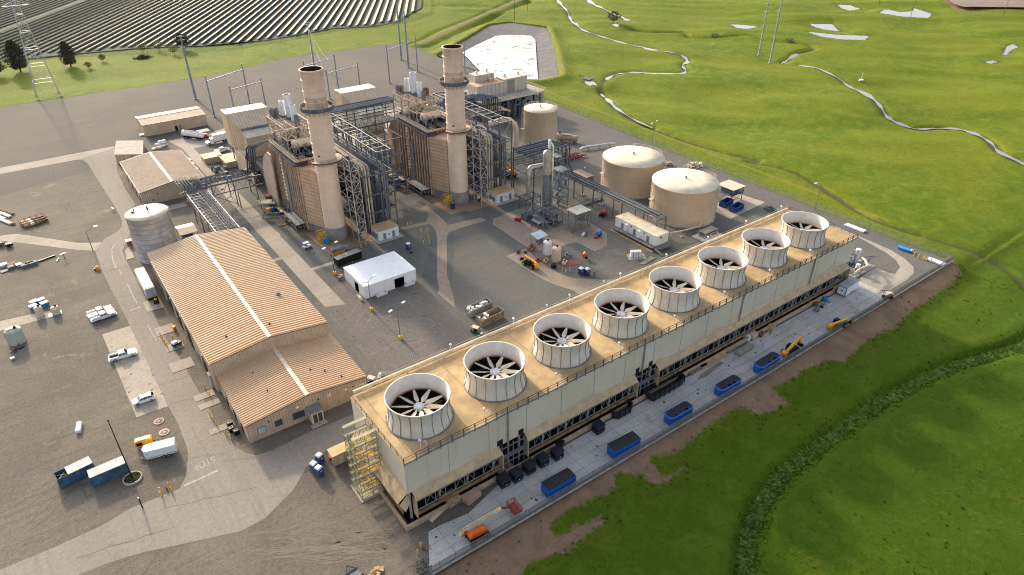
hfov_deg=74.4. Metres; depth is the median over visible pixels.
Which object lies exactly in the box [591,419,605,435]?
plastic bin stack
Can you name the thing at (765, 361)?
roll off box
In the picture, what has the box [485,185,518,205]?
analyser shelter
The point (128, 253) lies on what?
concrete pad
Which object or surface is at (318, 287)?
walkway
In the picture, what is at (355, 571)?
flatbed trailer
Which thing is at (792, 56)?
creek water
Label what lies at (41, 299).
blue tote
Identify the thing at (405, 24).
transmission pole
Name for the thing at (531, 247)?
site clutter
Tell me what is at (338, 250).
welder generator
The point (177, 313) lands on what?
door
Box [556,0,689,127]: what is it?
creek water
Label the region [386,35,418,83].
line portal
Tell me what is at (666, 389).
dumpster
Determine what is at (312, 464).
portable toilet
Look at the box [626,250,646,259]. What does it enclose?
air handler
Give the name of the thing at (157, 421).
manhole
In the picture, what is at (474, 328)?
utility cart
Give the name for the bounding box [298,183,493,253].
ochre soil
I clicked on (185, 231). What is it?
pump shelter
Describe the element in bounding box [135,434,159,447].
generator
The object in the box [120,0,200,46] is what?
solar row
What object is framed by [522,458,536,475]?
plastic bin stack
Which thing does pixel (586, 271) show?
portable toilet
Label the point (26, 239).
gravel track
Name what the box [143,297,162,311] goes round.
concrete pad
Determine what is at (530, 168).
vapour duct
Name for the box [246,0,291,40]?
solar row
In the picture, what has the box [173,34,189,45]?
evergreen tree
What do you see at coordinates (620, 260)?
asphalt patch
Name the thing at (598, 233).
diesel pump
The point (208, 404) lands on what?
door apron
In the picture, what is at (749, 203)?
tank pad
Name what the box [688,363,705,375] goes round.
board stack
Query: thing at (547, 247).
chemical tank
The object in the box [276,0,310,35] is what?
solar row
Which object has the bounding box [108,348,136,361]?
pickup truck
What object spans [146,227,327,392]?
warehouse
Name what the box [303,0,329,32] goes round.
solar row
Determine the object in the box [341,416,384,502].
scaffold stair
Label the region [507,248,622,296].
tan drive
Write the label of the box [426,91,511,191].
pipe rack
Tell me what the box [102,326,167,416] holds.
parking pad
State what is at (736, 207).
sludge bin
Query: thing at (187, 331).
door
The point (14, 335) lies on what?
poly tank
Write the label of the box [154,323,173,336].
concrete pad
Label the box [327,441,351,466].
site shed
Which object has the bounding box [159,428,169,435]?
manhole
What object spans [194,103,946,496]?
process yard
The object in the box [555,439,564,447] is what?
plastic bin
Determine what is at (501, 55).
pond water
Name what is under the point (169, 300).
door
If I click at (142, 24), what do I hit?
solar row
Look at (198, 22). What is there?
solar row
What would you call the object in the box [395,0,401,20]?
solar row
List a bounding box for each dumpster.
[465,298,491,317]
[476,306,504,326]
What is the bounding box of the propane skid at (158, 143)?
[154,139,166,146]
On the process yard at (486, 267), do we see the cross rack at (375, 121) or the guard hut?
the cross rack at (375, 121)
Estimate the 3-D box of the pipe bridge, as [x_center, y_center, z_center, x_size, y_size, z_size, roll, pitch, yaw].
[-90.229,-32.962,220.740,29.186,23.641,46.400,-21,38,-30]
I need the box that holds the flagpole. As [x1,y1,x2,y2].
[107,420,132,478]
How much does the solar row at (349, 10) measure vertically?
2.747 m
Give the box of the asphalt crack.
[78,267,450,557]
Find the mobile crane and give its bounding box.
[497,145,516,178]
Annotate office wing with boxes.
[215,333,367,442]
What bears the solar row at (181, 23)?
on the solar ground at (116, 46)
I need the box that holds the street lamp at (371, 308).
[359,274,375,310]
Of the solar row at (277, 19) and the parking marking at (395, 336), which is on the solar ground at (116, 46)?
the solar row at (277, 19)
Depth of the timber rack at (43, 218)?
225.56 m
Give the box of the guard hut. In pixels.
[114,140,144,163]
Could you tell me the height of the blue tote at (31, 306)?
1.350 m
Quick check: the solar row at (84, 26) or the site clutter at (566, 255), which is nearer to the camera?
the site clutter at (566, 255)
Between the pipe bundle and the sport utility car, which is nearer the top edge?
the pipe bundle
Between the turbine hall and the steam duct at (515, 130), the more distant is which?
the turbine hall
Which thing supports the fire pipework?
on the process yard at (486, 267)
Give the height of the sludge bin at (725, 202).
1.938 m
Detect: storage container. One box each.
[53,456,94,489]
[86,456,128,487]
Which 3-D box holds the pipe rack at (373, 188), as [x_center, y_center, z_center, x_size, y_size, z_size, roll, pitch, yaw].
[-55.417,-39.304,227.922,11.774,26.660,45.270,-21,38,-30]
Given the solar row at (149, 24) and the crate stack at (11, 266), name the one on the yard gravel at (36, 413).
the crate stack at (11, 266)
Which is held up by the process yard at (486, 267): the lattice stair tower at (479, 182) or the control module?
the control module
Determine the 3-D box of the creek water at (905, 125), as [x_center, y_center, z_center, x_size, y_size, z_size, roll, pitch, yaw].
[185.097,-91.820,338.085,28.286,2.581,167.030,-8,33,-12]
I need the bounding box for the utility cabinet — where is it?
[75,421,82,433]
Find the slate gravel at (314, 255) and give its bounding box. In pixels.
[228,206,479,303]
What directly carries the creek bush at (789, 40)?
on the grass field
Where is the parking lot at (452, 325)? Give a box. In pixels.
[312,278,483,387]
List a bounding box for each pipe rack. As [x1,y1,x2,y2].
[308,113,398,234]
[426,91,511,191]
[436,91,510,127]
[506,139,572,191]
[554,164,666,229]
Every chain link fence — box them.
[4,11,428,62]
[418,256,953,574]
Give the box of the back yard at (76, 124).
[0,43,544,195]
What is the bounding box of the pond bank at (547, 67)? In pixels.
[439,23,558,78]
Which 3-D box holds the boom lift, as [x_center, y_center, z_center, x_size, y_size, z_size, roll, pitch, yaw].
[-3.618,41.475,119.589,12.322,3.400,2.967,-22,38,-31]
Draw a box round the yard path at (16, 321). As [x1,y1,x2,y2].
[0,311,51,330]
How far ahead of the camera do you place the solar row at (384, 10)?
550.54 m
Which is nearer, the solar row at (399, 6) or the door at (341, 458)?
the door at (341, 458)
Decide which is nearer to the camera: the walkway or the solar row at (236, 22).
the walkway
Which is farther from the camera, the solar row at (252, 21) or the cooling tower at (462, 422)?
the solar row at (252, 21)
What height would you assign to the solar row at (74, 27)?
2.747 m
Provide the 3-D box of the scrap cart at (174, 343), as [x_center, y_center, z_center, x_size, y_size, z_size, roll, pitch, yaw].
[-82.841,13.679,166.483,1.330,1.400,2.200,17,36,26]
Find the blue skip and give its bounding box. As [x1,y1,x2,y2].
[898,245,912,252]
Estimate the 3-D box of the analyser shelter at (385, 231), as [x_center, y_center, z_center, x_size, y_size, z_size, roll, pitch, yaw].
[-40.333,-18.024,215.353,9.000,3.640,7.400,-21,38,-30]
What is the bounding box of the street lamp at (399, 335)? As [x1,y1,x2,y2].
[388,301,405,339]
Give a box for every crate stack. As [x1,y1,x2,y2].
[0,262,6,267]
[7,264,14,269]
[20,262,28,268]
[28,260,37,265]
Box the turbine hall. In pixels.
[464,69,545,123]
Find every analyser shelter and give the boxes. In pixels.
[368,219,403,243]
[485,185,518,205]
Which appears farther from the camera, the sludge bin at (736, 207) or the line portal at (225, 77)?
the line portal at (225, 77)
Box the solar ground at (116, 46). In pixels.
[0,0,421,61]
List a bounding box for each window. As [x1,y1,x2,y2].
[257,426,266,434]
[274,418,282,426]
[292,409,305,419]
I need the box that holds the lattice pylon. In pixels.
[3,0,62,100]
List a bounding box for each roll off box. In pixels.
[541,467,575,497]
[607,431,640,458]
[664,401,692,424]
[714,375,741,395]
[753,352,780,372]
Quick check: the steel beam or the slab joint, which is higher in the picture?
the steel beam
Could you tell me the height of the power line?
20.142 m
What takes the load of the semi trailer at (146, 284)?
on the yard gravel at (36, 413)
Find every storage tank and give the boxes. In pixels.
[521,101,557,155]
[600,143,664,199]
[648,166,719,228]
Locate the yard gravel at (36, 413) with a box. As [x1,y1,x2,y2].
[0,43,944,574]
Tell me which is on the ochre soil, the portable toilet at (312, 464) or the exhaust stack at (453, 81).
the exhaust stack at (453, 81)
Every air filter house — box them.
[220,103,274,184]
[334,84,386,157]
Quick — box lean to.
[531,229,547,245]
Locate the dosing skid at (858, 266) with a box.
[848,248,875,277]
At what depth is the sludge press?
237.13 m
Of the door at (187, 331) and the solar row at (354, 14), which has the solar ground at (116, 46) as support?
the solar row at (354, 14)
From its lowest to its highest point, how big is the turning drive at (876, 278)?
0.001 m
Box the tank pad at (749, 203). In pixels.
[716,194,764,218]
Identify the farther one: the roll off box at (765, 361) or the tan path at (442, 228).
the tan path at (442, 228)
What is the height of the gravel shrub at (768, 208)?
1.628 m
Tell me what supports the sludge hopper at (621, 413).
on the front slab
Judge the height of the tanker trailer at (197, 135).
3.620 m
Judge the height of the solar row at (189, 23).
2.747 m
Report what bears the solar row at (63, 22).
on the solar ground at (116, 46)
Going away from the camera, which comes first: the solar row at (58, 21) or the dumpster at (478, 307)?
the dumpster at (478, 307)
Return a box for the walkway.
[168,138,344,306]
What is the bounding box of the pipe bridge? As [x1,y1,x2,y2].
[173,140,267,232]
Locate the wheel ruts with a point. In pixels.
(384, 546)
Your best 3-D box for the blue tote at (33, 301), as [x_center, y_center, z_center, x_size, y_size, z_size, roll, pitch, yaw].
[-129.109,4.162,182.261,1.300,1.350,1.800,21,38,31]
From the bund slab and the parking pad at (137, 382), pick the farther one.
the bund slab
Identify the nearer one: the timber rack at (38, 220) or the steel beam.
the steel beam
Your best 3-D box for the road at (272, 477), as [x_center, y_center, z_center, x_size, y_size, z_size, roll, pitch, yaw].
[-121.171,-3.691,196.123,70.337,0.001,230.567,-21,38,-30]
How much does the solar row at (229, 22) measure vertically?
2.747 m
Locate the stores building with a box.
[135,106,207,136]
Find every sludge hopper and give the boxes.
[610,399,632,418]
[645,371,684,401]
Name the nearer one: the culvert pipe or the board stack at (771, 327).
the board stack at (771, 327)
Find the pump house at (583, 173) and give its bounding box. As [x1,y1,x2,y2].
[569,169,593,184]
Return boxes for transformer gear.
[210,163,228,172]
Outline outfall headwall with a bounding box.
[579,74,594,80]
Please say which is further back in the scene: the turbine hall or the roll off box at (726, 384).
the turbine hall
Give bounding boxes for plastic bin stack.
[496,471,510,488]
[509,465,523,483]
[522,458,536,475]
[535,451,549,468]
[550,444,563,461]
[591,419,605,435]
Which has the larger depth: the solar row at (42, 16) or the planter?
the solar row at (42, 16)
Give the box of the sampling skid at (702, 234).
[691,226,722,241]
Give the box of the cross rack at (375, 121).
[330,96,398,160]
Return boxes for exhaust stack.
[298,66,347,241]
[439,44,471,204]
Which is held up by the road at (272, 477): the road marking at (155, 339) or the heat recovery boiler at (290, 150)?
the road marking at (155, 339)
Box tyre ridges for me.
[251,520,416,563]
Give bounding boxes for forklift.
[599,206,606,216]
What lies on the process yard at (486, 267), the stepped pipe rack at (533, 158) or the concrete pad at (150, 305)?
the stepped pipe rack at (533, 158)
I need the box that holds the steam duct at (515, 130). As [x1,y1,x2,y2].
[486,117,518,151]
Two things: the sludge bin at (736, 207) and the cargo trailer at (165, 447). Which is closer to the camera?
the cargo trailer at (165, 447)
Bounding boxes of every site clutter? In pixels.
[527,243,535,251]
[564,252,570,258]
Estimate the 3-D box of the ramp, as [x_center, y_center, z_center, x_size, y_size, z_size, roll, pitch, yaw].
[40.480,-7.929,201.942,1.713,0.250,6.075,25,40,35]
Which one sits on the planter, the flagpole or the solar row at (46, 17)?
the flagpole
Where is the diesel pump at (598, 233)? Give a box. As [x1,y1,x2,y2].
[594,230,601,238]
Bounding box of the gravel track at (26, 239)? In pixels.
[0,234,100,250]
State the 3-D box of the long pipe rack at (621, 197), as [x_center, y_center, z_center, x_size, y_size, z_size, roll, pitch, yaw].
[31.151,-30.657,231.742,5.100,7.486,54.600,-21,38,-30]
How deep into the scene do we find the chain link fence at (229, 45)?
443.17 m
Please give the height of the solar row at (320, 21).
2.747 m
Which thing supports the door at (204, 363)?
in the warehouse
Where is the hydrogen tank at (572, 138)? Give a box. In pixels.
[556,130,577,143]
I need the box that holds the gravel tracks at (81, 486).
[0,105,551,530]
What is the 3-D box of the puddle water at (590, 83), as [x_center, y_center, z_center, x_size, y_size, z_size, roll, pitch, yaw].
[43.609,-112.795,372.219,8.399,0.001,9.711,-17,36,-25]
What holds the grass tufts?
on the grass field
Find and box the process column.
[542,139,562,207]
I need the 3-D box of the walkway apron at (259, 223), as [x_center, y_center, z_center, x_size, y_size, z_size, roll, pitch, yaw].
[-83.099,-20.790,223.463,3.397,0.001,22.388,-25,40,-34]
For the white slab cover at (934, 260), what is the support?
on the process yard at (486, 267)
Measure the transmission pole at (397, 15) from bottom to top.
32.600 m
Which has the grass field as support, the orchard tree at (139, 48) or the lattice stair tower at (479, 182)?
the orchard tree at (139, 48)
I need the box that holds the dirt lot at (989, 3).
[949,0,1023,6]
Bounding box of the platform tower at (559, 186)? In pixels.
[550,163,569,207]
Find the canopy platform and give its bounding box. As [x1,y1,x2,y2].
[563,204,590,236]
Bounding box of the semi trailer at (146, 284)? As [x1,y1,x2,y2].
[134,267,156,300]
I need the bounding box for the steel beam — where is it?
[38,255,54,261]
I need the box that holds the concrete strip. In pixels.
[0,146,113,173]
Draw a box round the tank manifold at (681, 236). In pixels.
[670,221,700,237]
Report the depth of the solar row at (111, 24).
505.35 m
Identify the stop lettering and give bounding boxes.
[194,457,214,469]
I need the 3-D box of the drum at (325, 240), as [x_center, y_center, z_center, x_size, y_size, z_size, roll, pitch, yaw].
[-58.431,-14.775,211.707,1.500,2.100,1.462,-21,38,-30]
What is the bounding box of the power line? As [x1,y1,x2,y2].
[184,43,256,104]
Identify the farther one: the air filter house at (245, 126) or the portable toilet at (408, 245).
the air filter house at (245, 126)
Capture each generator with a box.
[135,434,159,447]
[330,245,348,255]
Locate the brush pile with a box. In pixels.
[133,54,153,59]
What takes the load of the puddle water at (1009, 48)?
on the grass field
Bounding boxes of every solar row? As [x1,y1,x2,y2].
[0,0,84,33]
[0,0,97,38]
[0,0,124,52]
[0,0,129,56]
[1,0,70,25]
[1,0,103,41]
[1,0,116,48]
[2,0,90,34]
[2,0,110,44]
[4,0,135,58]
[23,0,142,54]
[31,0,148,54]
[47,1,152,51]
[57,0,161,52]
[69,0,167,49]
[74,0,174,51]
[86,0,180,49]
[97,0,189,48]
[109,0,193,47]
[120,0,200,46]
[128,0,206,45]
[140,0,213,43]
[147,0,220,46]
[154,0,226,45]
[164,0,232,44]
[173,0,240,44]
[189,0,246,39]
[190,0,251,44]
[202,0,258,42]
[210,0,264,42]
[220,0,271,41]
[228,0,277,42]
[237,0,284,43]
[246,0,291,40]
[257,0,297,38]
[266,0,303,38]
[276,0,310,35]
[285,0,316,34]
[293,0,323,34]
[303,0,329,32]
[313,0,336,29]
[323,0,342,27]
[332,0,349,25]
[340,0,355,25]
[347,0,362,25]
[355,0,369,24]
[363,0,375,24]
[371,0,382,23]
[380,0,388,21]
[387,0,395,20]
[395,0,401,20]
[403,0,408,15]
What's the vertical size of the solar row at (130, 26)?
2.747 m
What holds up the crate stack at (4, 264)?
on the yard gravel at (36, 413)
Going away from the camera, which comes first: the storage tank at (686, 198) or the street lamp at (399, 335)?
the street lamp at (399, 335)
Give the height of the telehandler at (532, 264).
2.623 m
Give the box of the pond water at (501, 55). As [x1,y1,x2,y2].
[463,35,537,78]
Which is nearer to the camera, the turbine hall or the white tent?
the white tent
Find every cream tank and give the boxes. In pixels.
[32,304,44,317]
[48,304,61,317]
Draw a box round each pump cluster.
[664,161,674,165]
[686,161,702,167]
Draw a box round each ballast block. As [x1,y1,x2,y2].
[376,291,387,297]
[404,281,414,286]
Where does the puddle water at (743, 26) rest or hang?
on the grass field
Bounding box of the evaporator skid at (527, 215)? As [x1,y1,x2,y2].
[514,200,562,230]
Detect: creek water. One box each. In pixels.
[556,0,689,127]
[587,0,630,20]
[781,54,798,63]
[799,65,1023,164]
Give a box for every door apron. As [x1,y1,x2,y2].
[193,390,214,401]
[198,398,220,410]
[209,420,234,434]
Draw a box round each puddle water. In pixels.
[585,81,596,85]
[730,24,755,28]
[809,32,867,39]
[810,24,838,30]
[838,5,859,10]
[880,8,930,17]
[1002,44,1017,54]
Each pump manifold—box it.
[262,207,288,226]
[389,175,412,192]
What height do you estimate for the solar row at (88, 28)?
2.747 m
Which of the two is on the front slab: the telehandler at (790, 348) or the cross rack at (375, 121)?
the telehandler at (790, 348)
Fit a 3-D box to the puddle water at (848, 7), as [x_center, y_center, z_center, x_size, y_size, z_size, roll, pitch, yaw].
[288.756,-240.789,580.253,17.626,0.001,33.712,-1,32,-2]
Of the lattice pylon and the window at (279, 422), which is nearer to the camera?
the window at (279, 422)
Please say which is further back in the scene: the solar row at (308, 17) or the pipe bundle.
the solar row at (308, 17)
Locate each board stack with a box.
[429,510,444,521]
[441,488,460,508]
[461,487,481,505]
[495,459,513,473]
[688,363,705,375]
[700,362,722,377]
[702,350,727,369]
[723,339,745,353]
[735,342,754,355]
[742,331,750,341]
[749,331,758,339]
[766,323,775,332]
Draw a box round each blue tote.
[28,299,38,304]
[28,303,36,310]
[37,297,45,304]
[39,300,49,307]
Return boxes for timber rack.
[18,218,30,227]
[23,217,35,226]
[29,217,41,224]
[35,213,47,222]
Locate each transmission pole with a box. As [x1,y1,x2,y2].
[177,35,197,99]
[305,22,315,65]
[396,4,402,59]
[403,9,410,67]
[757,0,769,55]
[768,0,782,63]
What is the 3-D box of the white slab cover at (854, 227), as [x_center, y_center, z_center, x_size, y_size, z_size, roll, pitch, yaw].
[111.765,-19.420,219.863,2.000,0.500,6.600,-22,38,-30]
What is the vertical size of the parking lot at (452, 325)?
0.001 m
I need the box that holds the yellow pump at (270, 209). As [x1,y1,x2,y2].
[266,207,274,212]
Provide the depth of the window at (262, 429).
138.50 m
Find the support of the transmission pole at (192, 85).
on the back yard at (76, 124)
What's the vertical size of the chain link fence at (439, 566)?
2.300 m
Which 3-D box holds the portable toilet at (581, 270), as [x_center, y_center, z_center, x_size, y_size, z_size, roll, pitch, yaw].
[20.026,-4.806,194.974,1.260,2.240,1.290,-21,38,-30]
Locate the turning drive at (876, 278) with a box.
[832,226,913,289]
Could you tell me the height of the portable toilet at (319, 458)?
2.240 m
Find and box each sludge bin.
[719,197,733,207]
[729,202,743,212]
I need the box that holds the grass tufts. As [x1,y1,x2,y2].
[467,264,1023,574]
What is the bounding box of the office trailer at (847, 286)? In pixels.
[836,276,859,296]
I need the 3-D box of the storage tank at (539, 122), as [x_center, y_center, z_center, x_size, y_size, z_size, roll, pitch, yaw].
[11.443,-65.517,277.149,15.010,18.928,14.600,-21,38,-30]
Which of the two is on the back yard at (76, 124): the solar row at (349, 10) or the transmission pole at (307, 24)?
the transmission pole at (307, 24)
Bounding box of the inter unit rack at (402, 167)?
[348,126,406,193]
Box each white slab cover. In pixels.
[844,223,865,232]
[926,257,943,265]
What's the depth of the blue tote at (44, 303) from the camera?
181.39 m
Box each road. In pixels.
[0,148,355,574]
[557,108,843,226]
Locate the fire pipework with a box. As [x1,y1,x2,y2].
[563,152,586,160]
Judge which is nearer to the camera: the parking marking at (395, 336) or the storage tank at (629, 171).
the parking marking at (395, 336)
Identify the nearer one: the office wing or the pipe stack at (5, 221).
the office wing
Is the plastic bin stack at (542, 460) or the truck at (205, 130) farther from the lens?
the truck at (205, 130)
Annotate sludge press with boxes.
[719,180,745,200]
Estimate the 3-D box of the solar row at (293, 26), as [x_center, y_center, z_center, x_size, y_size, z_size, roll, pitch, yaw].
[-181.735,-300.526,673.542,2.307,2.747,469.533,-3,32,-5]
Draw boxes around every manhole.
[153,418,163,424]
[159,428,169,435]
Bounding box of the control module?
[610,212,673,255]
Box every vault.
[200,151,221,164]
[218,152,237,167]
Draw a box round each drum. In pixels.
[323,237,328,243]
[450,202,454,208]
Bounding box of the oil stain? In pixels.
[111,290,866,537]
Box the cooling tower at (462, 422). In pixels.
[348,205,857,530]
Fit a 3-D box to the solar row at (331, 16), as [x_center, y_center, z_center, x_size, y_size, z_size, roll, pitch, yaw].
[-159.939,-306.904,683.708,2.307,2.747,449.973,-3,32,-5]
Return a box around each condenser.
[226,420,233,426]
[227,425,234,433]
[233,427,240,436]
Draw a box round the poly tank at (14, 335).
[2,325,26,345]
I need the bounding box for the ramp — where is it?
[639,256,654,264]
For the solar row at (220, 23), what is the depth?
507.44 m
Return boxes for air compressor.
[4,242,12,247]
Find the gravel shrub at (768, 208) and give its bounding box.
[763,205,775,211]
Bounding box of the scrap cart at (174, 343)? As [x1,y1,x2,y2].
[171,340,181,347]
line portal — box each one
[204,64,250,116]
[228,77,267,107]
[303,53,339,87]
[325,61,359,98]
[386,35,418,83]
[462,44,465,72]
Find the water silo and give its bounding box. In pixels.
[124,203,178,263]
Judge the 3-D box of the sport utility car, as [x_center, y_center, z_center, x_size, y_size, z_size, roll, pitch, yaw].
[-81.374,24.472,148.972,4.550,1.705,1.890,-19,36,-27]
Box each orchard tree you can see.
[98,54,105,59]
[133,42,147,51]
[151,41,163,50]
[167,45,177,54]
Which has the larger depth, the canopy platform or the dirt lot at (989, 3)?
the dirt lot at (989, 3)
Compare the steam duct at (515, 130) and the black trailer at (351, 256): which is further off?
the steam duct at (515, 130)
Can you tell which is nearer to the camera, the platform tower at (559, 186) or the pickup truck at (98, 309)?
the pickup truck at (98, 309)
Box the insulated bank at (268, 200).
[257,194,274,207]
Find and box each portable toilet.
[309,460,317,473]
[314,464,323,477]
[315,452,324,464]
[406,242,410,249]
[578,266,583,274]
[584,267,589,275]
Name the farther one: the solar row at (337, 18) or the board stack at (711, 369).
the solar row at (337, 18)
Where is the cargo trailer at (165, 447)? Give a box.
[139,437,176,459]
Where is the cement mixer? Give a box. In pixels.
[582,251,587,258]
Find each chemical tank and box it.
[543,239,551,255]
[552,245,560,262]
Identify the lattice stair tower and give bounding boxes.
[337,155,367,242]
[466,125,487,205]
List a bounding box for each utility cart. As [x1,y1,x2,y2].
[302,241,311,248]
[366,374,375,385]
[377,371,387,380]
[470,325,481,334]
[882,291,893,299]
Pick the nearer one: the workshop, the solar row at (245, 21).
the workshop
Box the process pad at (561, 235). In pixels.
[493,201,606,250]
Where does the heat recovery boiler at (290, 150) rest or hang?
on the process yard at (486, 267)
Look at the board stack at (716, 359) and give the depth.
160.43 m
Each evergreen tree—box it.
[0,62,7,71]
[2,40,27,71]
[58,41,76,66]
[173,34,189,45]
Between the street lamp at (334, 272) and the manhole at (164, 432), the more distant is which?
the street lamp at (334, 272)
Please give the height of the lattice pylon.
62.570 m
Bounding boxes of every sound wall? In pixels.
[235,150,261,183]
[263,152,279,205]
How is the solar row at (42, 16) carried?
on the solar ground at (116, 46)
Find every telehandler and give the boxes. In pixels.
[519,255,539,269]
[781,336,803,356]
[826,317,852,329]
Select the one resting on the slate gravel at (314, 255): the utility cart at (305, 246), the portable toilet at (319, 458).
the utility cart at (305, 246)
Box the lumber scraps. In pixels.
[369,566,383,574]
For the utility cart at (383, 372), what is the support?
on the parking lot at (452, 325)
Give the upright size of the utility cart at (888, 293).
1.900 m
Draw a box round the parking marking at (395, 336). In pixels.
[330,291,443,362]
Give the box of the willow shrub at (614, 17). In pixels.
[606,11,621,21]
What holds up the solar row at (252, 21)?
on the solar ground at (116, 46)
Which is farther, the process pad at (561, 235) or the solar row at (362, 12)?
the solar row at (362, 12)
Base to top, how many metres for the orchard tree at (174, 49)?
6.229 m
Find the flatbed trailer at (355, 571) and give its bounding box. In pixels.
[345,565,363,574]
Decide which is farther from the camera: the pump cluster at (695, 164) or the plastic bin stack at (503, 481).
the pump cluster at (695, 164)
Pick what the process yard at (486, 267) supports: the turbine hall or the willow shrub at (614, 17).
the turbine hall
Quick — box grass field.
[0,0,1023,574]
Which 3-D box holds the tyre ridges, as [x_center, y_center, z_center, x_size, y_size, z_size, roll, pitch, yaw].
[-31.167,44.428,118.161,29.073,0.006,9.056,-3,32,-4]
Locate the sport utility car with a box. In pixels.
[132,391,155,405]
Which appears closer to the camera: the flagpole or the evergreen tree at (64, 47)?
the flagpole
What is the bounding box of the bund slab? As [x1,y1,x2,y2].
[558,258,580,265]
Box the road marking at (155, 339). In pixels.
[111,244,217,485]
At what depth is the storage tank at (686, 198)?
220.00 m
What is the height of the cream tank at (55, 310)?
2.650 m
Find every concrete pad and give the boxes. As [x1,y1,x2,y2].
[125,246,133,259]
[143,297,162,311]
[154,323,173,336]
[165,342,184,351]
[169,356,194,372]
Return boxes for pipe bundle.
[574,197,603,205]
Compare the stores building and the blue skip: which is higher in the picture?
the stores building
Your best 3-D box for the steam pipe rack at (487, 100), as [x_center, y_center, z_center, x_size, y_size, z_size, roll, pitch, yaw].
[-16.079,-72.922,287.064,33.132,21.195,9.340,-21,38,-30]
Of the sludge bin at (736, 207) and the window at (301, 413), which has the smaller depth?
the window at (301, 413)
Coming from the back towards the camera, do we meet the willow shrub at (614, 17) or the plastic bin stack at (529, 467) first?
the willow shrub at (614, 17)
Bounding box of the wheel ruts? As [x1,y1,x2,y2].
[31,173,562,574]
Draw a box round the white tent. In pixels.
[343,251,415,298]
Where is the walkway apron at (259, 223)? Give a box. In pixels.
[248,213,280,234]
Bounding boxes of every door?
[165,290,174,312]
[174,306,183,329]
[184,324,194,349]
[201,356,207,371]
[339,455,344,463]
[508,80,513,91]
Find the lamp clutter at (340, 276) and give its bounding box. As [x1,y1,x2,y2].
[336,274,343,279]
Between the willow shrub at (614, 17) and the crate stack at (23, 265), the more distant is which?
the willow shrub at (614, 17)
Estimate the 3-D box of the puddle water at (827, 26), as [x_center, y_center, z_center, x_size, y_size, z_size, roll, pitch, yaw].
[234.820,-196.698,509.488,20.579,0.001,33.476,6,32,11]
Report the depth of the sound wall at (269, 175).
230.24 m
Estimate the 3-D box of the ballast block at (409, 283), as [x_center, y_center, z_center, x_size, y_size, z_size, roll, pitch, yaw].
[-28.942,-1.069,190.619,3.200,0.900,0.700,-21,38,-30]
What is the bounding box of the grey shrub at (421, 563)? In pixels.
[413,558,432,574]
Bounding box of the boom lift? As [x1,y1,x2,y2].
[459,497,521,542]
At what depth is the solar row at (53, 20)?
520.02 m
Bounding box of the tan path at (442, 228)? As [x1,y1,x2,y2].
[400,205,485,307]
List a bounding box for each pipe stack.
[0,208,14,214]
[0,218,10,224]
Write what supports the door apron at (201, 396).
on the yard gravel at (36, 413)
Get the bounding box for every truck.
[86,305,112,317]
[89,309,116,322]
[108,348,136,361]
[196,128,210,138]
[205,131,226,144]
[214,147,229,151]
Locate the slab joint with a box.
[424,286,879,554]
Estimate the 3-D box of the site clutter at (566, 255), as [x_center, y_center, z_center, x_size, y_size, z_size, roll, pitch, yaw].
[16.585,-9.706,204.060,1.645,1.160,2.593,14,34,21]
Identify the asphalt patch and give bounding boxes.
[596,247,643,272]
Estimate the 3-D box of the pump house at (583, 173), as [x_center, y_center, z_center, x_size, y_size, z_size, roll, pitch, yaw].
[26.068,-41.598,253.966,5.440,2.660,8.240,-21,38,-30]
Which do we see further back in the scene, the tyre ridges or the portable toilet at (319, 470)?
the portable toilet at (319, 470)
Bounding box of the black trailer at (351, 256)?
[333,248,361,266]
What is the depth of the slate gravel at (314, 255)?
205.56 m
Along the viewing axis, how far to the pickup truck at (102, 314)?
176.04 m
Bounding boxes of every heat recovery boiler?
[257,93,326,241]
[370,71,451,204]
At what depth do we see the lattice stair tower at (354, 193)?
206.79 m
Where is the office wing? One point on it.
(274, 390)
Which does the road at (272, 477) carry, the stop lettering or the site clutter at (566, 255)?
the stop lettering
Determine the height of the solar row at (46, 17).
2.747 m
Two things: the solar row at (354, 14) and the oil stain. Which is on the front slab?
the oil stain
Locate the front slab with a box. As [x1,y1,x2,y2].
[428,281,887,566]
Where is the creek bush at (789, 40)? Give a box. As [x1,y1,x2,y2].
[786,38,795,42]
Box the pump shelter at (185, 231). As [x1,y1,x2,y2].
[175,223,197,239]
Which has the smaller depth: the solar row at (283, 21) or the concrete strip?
the concrete strip
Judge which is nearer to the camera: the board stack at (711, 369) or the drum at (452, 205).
the board stack at (711, 369)
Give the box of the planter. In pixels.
[122,471,142,485]
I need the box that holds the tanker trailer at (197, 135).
[181,130,203,140]
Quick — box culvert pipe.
[580,142,614,149]
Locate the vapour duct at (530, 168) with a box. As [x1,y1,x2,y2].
[519,163,542,209]
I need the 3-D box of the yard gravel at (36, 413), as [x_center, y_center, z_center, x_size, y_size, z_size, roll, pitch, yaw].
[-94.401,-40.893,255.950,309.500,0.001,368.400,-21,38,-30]
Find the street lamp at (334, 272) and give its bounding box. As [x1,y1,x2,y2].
[322,241,337,274]
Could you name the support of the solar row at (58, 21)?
on the solar ground at (116, 46)
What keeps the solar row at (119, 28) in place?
on the solar ground at (116, 46)
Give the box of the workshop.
[119,150,206,204]
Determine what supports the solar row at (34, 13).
on the solar ground at (116, 46)
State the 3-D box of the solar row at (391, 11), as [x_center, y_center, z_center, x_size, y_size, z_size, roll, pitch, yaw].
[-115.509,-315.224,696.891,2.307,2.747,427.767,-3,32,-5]
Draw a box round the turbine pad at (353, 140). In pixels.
[194,107,404,153]

